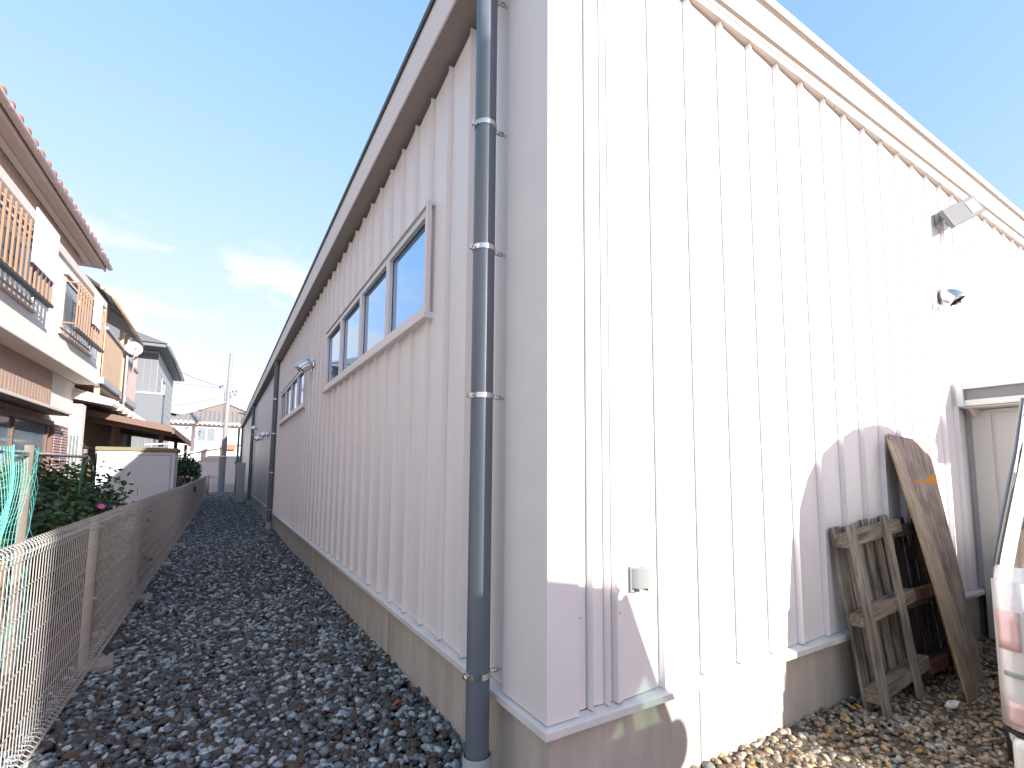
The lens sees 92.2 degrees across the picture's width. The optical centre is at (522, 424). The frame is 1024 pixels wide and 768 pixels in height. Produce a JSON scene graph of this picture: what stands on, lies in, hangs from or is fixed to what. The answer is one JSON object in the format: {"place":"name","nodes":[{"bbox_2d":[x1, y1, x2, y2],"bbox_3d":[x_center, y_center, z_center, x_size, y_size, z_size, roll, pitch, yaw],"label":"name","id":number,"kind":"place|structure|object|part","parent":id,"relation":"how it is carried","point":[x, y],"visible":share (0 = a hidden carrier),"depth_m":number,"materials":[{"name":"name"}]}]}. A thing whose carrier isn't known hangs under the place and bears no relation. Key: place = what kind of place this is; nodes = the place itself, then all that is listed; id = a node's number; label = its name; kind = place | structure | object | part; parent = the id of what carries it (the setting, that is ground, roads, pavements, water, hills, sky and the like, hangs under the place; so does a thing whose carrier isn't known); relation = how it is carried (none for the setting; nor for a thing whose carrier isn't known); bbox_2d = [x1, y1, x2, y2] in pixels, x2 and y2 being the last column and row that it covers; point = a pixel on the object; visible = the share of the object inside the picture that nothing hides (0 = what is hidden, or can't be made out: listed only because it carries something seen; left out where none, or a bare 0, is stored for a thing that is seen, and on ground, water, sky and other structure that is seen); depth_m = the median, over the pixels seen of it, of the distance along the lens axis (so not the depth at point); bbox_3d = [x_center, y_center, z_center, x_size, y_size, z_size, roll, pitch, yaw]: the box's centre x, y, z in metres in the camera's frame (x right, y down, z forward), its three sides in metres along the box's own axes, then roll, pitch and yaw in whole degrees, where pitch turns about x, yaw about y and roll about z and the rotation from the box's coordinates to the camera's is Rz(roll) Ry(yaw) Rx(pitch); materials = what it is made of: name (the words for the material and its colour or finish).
{"place":"outdoors","nodes":[
{"label":"outdoors","id":0,"kind":"place"},
{"bbox_2d":[0,85,112,480],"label":"house","id":1,"kind":"structure","parent":0,"point":[53,304],"depth_m":8.25,"materials":[{"name":"white paint"}]},
{"bbox_2d":[0,181,53,313],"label":"window","id":2,"kind":"structure","parent":1,"relation":"in","point":[17,270],"depth_m":6.80,"materials":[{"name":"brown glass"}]},
{"bbox_2d":[0,407,53,480],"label":"window","id":3,"kind":"structure","parent":1,"relation":"in","point":[23,429],"depth_m":8.48,"materials":[{"name":"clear glass"}]},
{"bbox_2d":[57,271,105,356],"bbox_3d":[-8.724,-2.101,9.837,0.270,1.130,2.240,4,-6,-30],"label":"window","id":4,"kind":"structure","parent":1,"relation":"in","point":[76,315],"depth_m":9.45,"materials":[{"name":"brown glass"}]},
{"bbox_2d":[0,547,143,736],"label":"garden soil","id":5,"kind":"structure","parent":0,"point":[107,592],"depth_m":3.91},
{"bbox_2d":[0,562,7,632],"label":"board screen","id":6,"kind":"object","parent":5,"relation":"on","point":[2,578],"visible":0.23,"depth_m":3.43,"materials":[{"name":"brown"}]},
{"bbox_2d":[0,445,88,674],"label":"net post","id":7,"kind":"object","parent":5,"relation":"on","point":[23,521],"visible":0.77,"depth_m":3.86,"materials":[{"name":"silver metal"}]},
{"bbox_2d":[0,444,39,665],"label":"garden net","id":8,"kind":"object","parent":7,"relation":"hanging from","point":[8,501],"visible":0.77,"depth_m":3.79,"materials":[{"name":"teal plastic"}]},
{"bbox_2d":[0,531,141,667],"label":"garden kerb","id":9,"kind":"structure","parent":5,"relation":"on","point":[41,620],"depth_m":4.42,"materials":[{"name":"concrete"}]},
{"bbox_2d":[0,436,153,626],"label":"garden shrub","id":10,"kind":"object","parent":5,"relation":"on","point":[58,503],"visible":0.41,"depth_m":5.13,"materials":[{"name":"green plant"}]},
{"bbox_2d":[67,459,92,613],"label":"garden arch","id":11,"kind":"structure","parent":5,"relation":"on","point":[81,476],"depth_m":5.49,"materials":[{"name":"teal"}]},
{"bbox_2d":[56,507,119,619],"bbox_3d":[-4.546,1.439,5.108,0.527,1.171,1.176,4,-6,-31],"label":"flowering bush","id":12,"kind":"object","parent":5,"relation":"on","point":[105,535],"visible":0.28,"depth_m":4.92,"materials":[{"name":"green plant"}]},
{"bbox_2d":[95,446,180,534],"bbox_3d":[-8.586,1.523,11.001,1.420,1.980,1.010,4,-6,-31],"label":"storage cabinet","id":13,"kind":"object","parent":5,"relation":"on","point":[153,471],"visible":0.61,"depth_m":10.68,"materials":[{"name":"white metal"}]},
{"bbox_3d":[-8.596,1.523,10.479,0.620,1.740,0.014,4,-6,-31],"label":"sliding door","id":14,"kind":"part","parent":13,"relation":"part of","materials":[{"name":"white metal"}]},
{"bbox_3d":[-8.094,1.554,10.768,0.580,1.740,0.019,4,-6,-31],"label":"sliding door","id":15,"kind":"part","parent":13,"relation":"part of","materials":[{"name":"white metal"}]},
{"bbox_2d":[85,409,190,456],"bbox_3d":[-11.985,1.485,15.692,1.924,3.018,8.600,4,-6,-31],"label":"carport","id":16,"kind":"object","parent":5,"relation":"on","point":[160,433],"visible":0.65,"depth_m":12.54,"materials":[{"name":"brown paint"}]},
{"bbox_2d":[106,322,184,447],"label":"house","id":17,"kind":"structure","parent":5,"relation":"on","point":[159,369],"depth_m":24.16,"materials":[{"name":"grey paint"}]},
{"bbox_2d":[161,379,165,393],"bbox_3d":[-19.620,-1.590,26.886,0.060,1.600,1.500,4,-6,-31],"label":"window","id":18,"kind":"structure","parent":17,"relation":"in","point":[163,382],"depth_m":26.94,"materials":[{"name":"white glass"}]},
{"bbox_2d":[176,454,203,486],"bbox_3d":[-14.318,2.374,20.506,1.604,2.364,17.734,4,-6,-31],"label":"clipped hedge","id":19,"kind":"object","parent":5,"relation":"on","point":[189,466],"visible":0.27,"depth_m":16.43,"materials":[{"name":"green plant"}]},
{"bbox_2d":[176,476,196,492],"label":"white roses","id":20,"kind":"object","parent":19,"relation":"attached to","point":[191,478],"visible":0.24,"depth_m":15.93,"materials":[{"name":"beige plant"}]},
{"bbox_2d":[53,273,144,487],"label":"house","id":21,"kind":"structure","parent":0,"point":[113,390],"depth_m":13.40,"materials":[{"name":"brown paint"}]},
{"bbox_2d":[80,445,93,477],"bbox_3d":[-11.430,1.209,12.762,0.100,1.330,1.920,4,-6,-31],"label":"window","id":22,"kind":"structure","parent":21,"relation":"in","point":[85,449],"depth_m":13.14,"materials":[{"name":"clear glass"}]},
{"bbox_2d":[93,450,97,487],"bbox_3d":[-12.892,1.430,15.140,0.100,1.330,2.320,4,-6,-31],"label":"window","id":23,"kind":"structure","parent":21,"relation":"in","point":[96,451],"depth_m":14.32,"materials":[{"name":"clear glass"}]},
{"bbox_2d":[125,342,142,373],"bbox_3d":[-11.326,-1.975,14.409,0.464,0.916,0.438,0,-6,7],"label":"satellite dish","id":24,"kind":"object","parent":21,"relation":"attached to","point":[134,348],"visible":1,"depth_m":14.52,"materials":[{"name":"white metal"}]},
{"bbox_2d":[113,492,322,609],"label":"alley gravel","id":25,"kind":"structure","parent":0,"point":[205,541],"depth_m":8.18,"materials":[{"name":"grey gravel"}]},
{"bbox_2d":[206,475,209,494],"bbox_3d":[-19.589,3.777,30.704,0.168,1.253,0.138,4,-6,-31],"label":"gate post","id":26,"kind":"object","parent":25,"relation":"on","point":[207,485],"visible":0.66,"depth_m":30.68,"materials":[{"name":"grey metal"}]},
{"bbox_2d":[234,428,239,492],"bbox_3d":[-19.445,2.478,33.621,0.138,4.400,0.138,4,-6,-31],"label":"steel post","id":27,"kind":"object","parent":25,"relation":"on","point":[237,453],"visible":0.66,"depth_m":33.62,"materials":[{"name":"grey metal"}]},
{"bbox_2d":[0,519,464,767],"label":"gravel path","id":28,"kind":"structure","parent":0,"point":[228,713],"depth_m":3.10,"materials":[{"name":"grey gravel"}]},
{"bbox_2d":[62,749,86,758],"bbox_3d":[-2.365,1.745,2.609,0.040,0.018,0.100,17,-7,34],"label":"dry leaf","id":29,"kind":"object","parent":28,"relation":"on","point":[75,754],"visible":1,"depth_m":2.60,"materials":[{"name":"brown plant"}]},
{"bbox_2d":[235,463,246,502],"bbox_3d":[-13.161,2.765,23.210,0.549,1.900,0.700,4,-6,-31],"label":"water heater","id":30,"kind":"object","parent":28,"relation":"on","point":[240,484],"visible":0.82,"depth_m":22.86,"materials":[{"name":"grey metal"}]},
{"bbox_2d":[0,0,1023,422],"label":"sky","id":31,"kind":"structure","parent":0,"point":[210,149],"materials":[{"name":"blue"}]},
{"bbox_2d":[690,634,1013,767],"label":"gravel yard","id":32,"kind":"structure","parent":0,"point":[895,740],"depth_m":2.82,"materials":[{"name":"beige gravel"}]},
{"bbox_2d":[829,515,929,717],"bbox_3d":[2.485,1.255,3.378,0.804,1.205,0.122,-2,-9,-32],"label":"wooden pallet","id":33,"kind":"object","parent":32,"relation":"on","point":[883,686],"visible":0.94,"depth_m":3.31,"materials":[{"name":"brown wood"}]},
{"bbox_2d":[881,517,953,692],"bbox_3d":[3.100,1.317,3.771,1.053,1.197,0.132,4,-13,-32],"label":"wooden pallet","id":34,"kind":"object","parent":32,"relation":"on","point":[940,659],"visible":0.31,"depth_m":3.76,"materials":[{"name":"red wood"}]},
{"bbox_2d":[886,438,981,704],"bbox_3d":[2.988,0.997,3.594,0.278,1.806,0.403,5,-7,-41],"label":"plywood board","id":35,"kind":"object","parent":32,"relation":"on","point":[965,666],"visible":1,"depth_m":3.52,"materials":[{"name":"brown wood"}]},
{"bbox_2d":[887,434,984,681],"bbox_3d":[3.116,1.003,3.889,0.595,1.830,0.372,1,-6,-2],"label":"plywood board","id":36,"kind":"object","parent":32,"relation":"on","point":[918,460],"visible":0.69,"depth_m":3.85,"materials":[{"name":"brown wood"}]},
{"bbox_2d":[945,700,959,708],"bbox_3d":[2.832,1.843,3.246,0.104,0.033,0.052,4,-6,-31],"label":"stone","id":37,"kind":"object","parent":32,"relation":"on","point":[951,704],"visible":1,"depth_m":3.24,"materials":[{"name":"white stone"}]},
{"bbox_2d":[955,375,1023,639],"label":"storage shed","id":38,"kind":"structure","parent":32,"relation":"on","point":[991,406],"depth_m":4.53,"materials":[{"name":"white metal"}]},
{"bbox_2d":[990,397,1023,767],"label":"white van","id":39,"kind":"object","parent":32,"relation":"on","point":[1007,579],"visible":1,"depth_m":2.41,"materials":[{"name":"white paint"}]},
{"bbox_3d":[3.022,0.282,2.058,1.556,0.770,0.322,-5,-8,44],"label":"window glass","id":40,"kind":"part","parent":39,"relation":"part of","materials":[{"name":"grey"}]},
{"label":"ground","id":41,"kind":"structure","parent":0,"visible":0},
{"bbox_2d":[79,654,114,675],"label":"footing block","id":42,"kind":"structure","parent":41,"relation":"on","point":[103,663],"depth_m":3.79,"materials":[{"name":"concrete"}]},
{"bbox_2d":[0,476,206,767],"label":"fence","id":43,"kind":"object","parent":41,"relation":"on","point":[169,516],"visible":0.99,"depth_m":3.73,"materials":[{"name":"beige metal"}]},
{"bbox_2d":[134,593,152,602],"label":"footing block","id":44,"kind":"structure","parent":41,"relation":"on","point":[144,596],"depth_m":5.80,"materials":[{"name":"concrete"}]},
{"bbox_2d":[157,561,171,567],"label":"footing block","id":45,"kind":"structure","parent":41,"relation":"on","point":[164,564],"depth_m":7.85,"materials":[{"name":"concrete"}]},
{"bbox_2d":[171,411,195,420],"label":"house","id":46,"kind":"structure","parent":41,"relation":"on","point":[173,413],"depth_m":45.23,"materials":[{"name":"grey tile"}]},
{"bbox_2d":[168,402,245,459],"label":"house","id":47,"kind":"structure","parent":41,"relation":"on","point":[199,433],"depth_m":40.61,"materials":[{"name":"white paint"}]},
{"bbox_2d":[196,426,215,441],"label":"window","id":48,"kind":"structure","parent":47,"relation":"in","point":[205,434],"depth_m":40.45,"materials":[{"name":"white glass"}]},
{"bbox_2d":[206,484,234,491],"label":"wall","id":49,"kind":"structure","parent":41,"relation":"on","point":[227,487],"depth_m":36.10,"materials":[{"name":"grey concrete"}]},
{"bbox_2d":[217,353,238,491],"bbox_3d":[-20.959,-0.118,34.917,1.195,10.004,0.452,4,-6,-31],"label":"utility pole","id":50,"kind":"object","parent":41,"relation":"on","point":[222,463],"visible":0.98,"depth_m":34.74,"materials":[{"name":"concrete"}]},
{"bbox_2d":[240,0,1023,767],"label":"warehouse","id":51,"kind":"structure","parent":41,"relation":"on","point":[734,344],"depth_m":3.06,"materials":[{"name":"white paint"}]},
{"bbox_2d":[239,426,243,462],"bbox_3d":[-18.425,2.353,32.265,0.141,4.500,0.172,-2,-6,25],"label":"drain pipe","id":52,"kind":"object","parent":51,"relation":"attached to","point":[242,430],"visible":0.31,"depth_m":32.31,"materials":[{"name":"grey metal"}]},
{"bbox_2d":[246,405,255,505],"bbox_3d":[-11.844,1.357,21.553,0.177,4.500,0.152,0,-6,4],"label":"drain pipe","id":53,"kind":"object","parent":51,"relation":"attached to","point":[248,501],"visible":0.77,"depth_m":21.50,"materials":[{"name":"grey metal"}]},
{"bbox_2d":[254,435,261,440],"bbox_3d":[-9.548,0.496,17.777,0.268,0.248,0.216,4,-6,-31],"label":"vent hood","id":54,"kind":"object","parent":51,"relation":"attached to","point":[257,438],"visible":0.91,"depth_m":17.73,"materials":[{"name":"silver metal"}]},
{"bbox_2d":[259,431,267,437],"bbox_3d":[-8.133,0.309,15.478,0.240,0.221,0.196,4,-6,-31],"label":"vent hood","id":55,"kind":"object","parent":51,"relation":"attached to","point":[263,434],"visible":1,"depth_m":15.44,"materials":[{"name":"silver metal"}]},
{"bbox_2d":[265,360,279,529],"bbox_3d":[-6.448,0.542,12.772,0.146,4.500,0.174,-2,-6,24],"label":"drain pipe","id":56,"kind":"object","parent":51,"relation":"attached to","point":[271,472],"visible":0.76,"depth_m":12.72,"materials":[{"name":"grey metal"}]},
{"bbox_2d":[278,371,306,424],"bbox_3d":[-4.917,-0.539,10.510,0.105,0.805,4.160,4,-6,-31],"label":"window","id":57,"kind":"structure","parent":51,"relation":"in","point":[293,395],"depth_m":10.25,"materials":[{"name":"beige metal"}]},
{"bbox_2d":[294,358,313,372],"bbox_3d":[-3.591,-0.974,8.106,0.286,0.269,0.236,4,-6,-31],"label":"vent hood","id":58,"kind":"object","parent":51,"relation":"attached to","point":[304,365],"visible":0.98,"depth_m":8.06,"materials":[{"name":"silver metal"}]},
{"bbox_2d":[321,199,434,393],"bbox_3d":[-1.737,-1.040,5.336,0.105,0.885,4.147,4,-6,-31],"label":"window","id":59,"kind":"structure","parent":51,"relation":"in","point":[395,301],"depth_m":4.46,"materials":[{"name":"beige metal"}]},
{"bbox_2d":[462,0,507,767],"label":"drain pipe","id":60,"kind":"object","parent":51,"relation":"attached to","point":[476,675],"visible":0.99,"depth_m":2.45,"materials":[{"name":"grey metal"}]},
{"bbox_2d":[630,565,652,592],"bbox_3d":[0.569,0.742,2.357,0.098,0.124,0.056,4,-6,-31],"label":"outdoor outlet","id":61,"kind":"object","parent":51,"relation":"attached to","point":[641,578],"visible":1,"depth_m":2.35,"materials":[{"name":"grey plastic"}]},
{"bbox_2d":[936,288,967,307],"bbox_3d":[3.957,-1.185,4.538,0.180,0.197,0.215,4,-6,-31],"label":"vent hood","id":62,"kind":"object","parent":51,"relation":"attached to","point":[950,297],"visible":0.98,"depth_m":4.53,"materials":[{"name":"silver metal"}]},
{"bbox_2d":[933,195,985,228],"bbox_3d":[4.157,-2.014,4.727,0.574,0.418,0.194,2,-6,-19],"label":"security light","id":63,"kind":"object","parent":51,"relation":"attached to","point":[960,212],"visible":1,"depth_m":4.66,"materials":[{"name":"grey plastic"}]},
{"label":"road","id":64,"kind":"structure","parent":0,"visible":0},
{"bbox_2d":[178,443,240,483],"bbox_3d":[-24.624,3.205,38.878,5.700,3.900,2.950,4,-6,-31],"label":"annex","id":65,"kind":"object","parent":64,"relation":"on","point":[208,459],"visible":0.44,"depth_m":38.11,"materials":[{"name":"beige paint"}]},
{"bbox_2d":[203,476,217,483],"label":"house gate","id":66,"kind":"structure","parent":64,"relation":"on","point":[213,479],"depth_m":36.67,"materials":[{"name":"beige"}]}
]}

